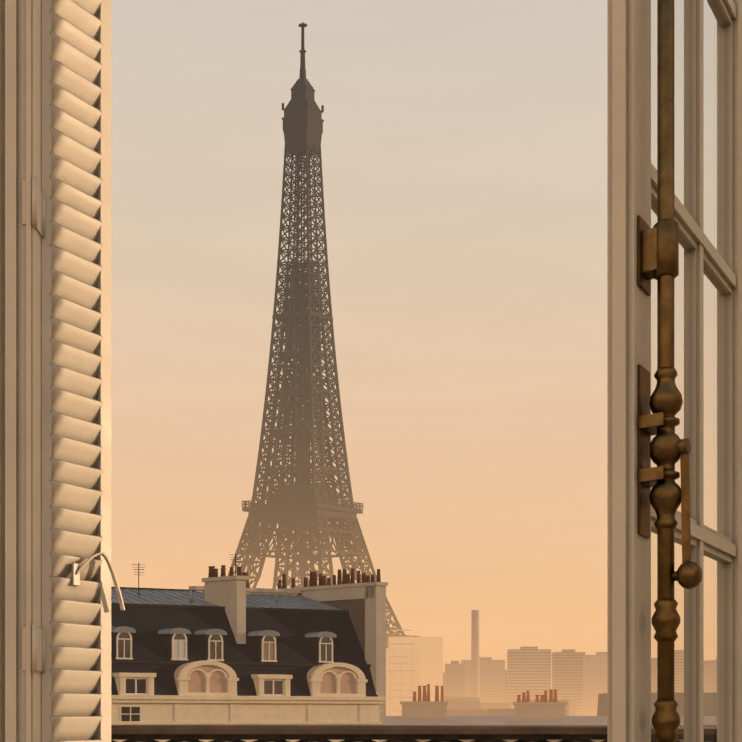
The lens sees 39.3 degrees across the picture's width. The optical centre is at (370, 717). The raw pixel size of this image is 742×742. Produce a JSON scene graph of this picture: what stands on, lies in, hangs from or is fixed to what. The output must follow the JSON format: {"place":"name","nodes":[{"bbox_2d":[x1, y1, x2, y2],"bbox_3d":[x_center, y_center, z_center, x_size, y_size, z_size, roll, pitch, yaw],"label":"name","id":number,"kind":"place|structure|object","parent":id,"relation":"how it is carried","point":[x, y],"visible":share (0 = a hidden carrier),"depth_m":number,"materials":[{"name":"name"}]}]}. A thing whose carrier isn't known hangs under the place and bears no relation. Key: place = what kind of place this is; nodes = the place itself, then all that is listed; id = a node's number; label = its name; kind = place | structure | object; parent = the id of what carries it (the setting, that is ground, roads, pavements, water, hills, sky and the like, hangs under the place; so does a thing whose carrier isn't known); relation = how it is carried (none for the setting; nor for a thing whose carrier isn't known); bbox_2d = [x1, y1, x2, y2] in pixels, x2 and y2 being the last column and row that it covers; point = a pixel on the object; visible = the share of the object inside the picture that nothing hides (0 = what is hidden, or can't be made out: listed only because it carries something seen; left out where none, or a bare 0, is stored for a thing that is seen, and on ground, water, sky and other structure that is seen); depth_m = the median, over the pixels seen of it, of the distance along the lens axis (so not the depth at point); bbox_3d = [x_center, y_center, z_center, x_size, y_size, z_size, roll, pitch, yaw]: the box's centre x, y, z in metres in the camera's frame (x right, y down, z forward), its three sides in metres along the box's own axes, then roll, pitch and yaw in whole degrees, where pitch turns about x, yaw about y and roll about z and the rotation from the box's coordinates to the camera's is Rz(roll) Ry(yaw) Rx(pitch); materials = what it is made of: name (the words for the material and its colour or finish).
{"place":"outdoors","nodes":[
{"label":"outdoors","id":0,"kind":"place"},
{"bbox_2d":[0,0,4,741],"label":"room walls","id":1,"kind":"structure","parent":0,"point":[2,370],"depth_m":2.09,"materials":[{"name":"paint"}]},
{"bbox_2d":[5,0,41,741],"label":"window frame","id":2,"kind":"object","parent":1,"relation":"attached to","point":[23,233],"visible":1,"depth_m":2.05,"materials":[{"name":"white wood"}]},
{"bbox_2d":[40,0,124,741],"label":"shutter","id":3,"kind":"object","parent":2,"relation":"attached to","point":[77,571],"visible":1,"depth_m":2.18,"materials":[{"name":"paint"}]},
{"bbox_2d":[111,725,716,741],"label":"balcony railing","id":4,"kind":"object","parent":1,"relation":"attached to","point":[357,733],"visible":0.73,"depth_m":2.40,"materials":[{"name":"metal"}]},
{"bbox_2d":[607,0,741,741],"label":"window leaf","id":5,"kind":"object","parent":1,"relation":"attached to","point":[641,253],"visible":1,"depth_m":1.51,"materials":[{"name":"white wood"}]},
{"bbox_2d":[111,553,387,741],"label":"apartment building","id":6,"kind":"structure","parent":0,"point":[224,649],"depth_m":57.33,"materials":[{"name":"stone"}]},
{"bbox_2d":[111,0,716,688],"label":"sky","id":7,"kind":"structure","parent":0,"point":[464,142],"materials":[{"name":"orange"}]},
{"bbox_2d":[386,684,716,741],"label":"roofs","id":8,"kind":"structure","parent":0,"point":[424,710],"depth_m":70.97,"materials":[{"name":"stone"}]},
{"bbox_3d":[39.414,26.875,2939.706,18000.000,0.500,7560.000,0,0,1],"label":"ground","id":9,"kind":"structure","parent":0,"visible":0},
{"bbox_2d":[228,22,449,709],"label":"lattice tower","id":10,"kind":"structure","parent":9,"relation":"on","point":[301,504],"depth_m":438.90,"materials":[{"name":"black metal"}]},
{"bbox_2d":[387,630,414,715],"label":"scaffold","id":11,"kind":"object","parent":9,"relation":"on","point":[402,670],"visible":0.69,"depth_m":77.64,"materials":[{"name":"beige metal"}]},
{"bbox_2d":[386,610,716,715],"bbox_3d":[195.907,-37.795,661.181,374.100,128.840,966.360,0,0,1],"label":"city skyline","id":12,"kind":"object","parent":9,"relation":"on","point":[580,678],"visible":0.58,"depth_m":1022.75,"materials":[{"name":"grey concrete"}]},
{"bbox_2d":[444,693,716,715],"bbox_3d":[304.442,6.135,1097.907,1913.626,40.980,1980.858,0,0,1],"label":"city blocks","id":13,"kind":"structure","parent":9,"relation":"on","point":[465,706],"depth_m":356.46,"materials":[{"name":"beige concrete"}]}
]}

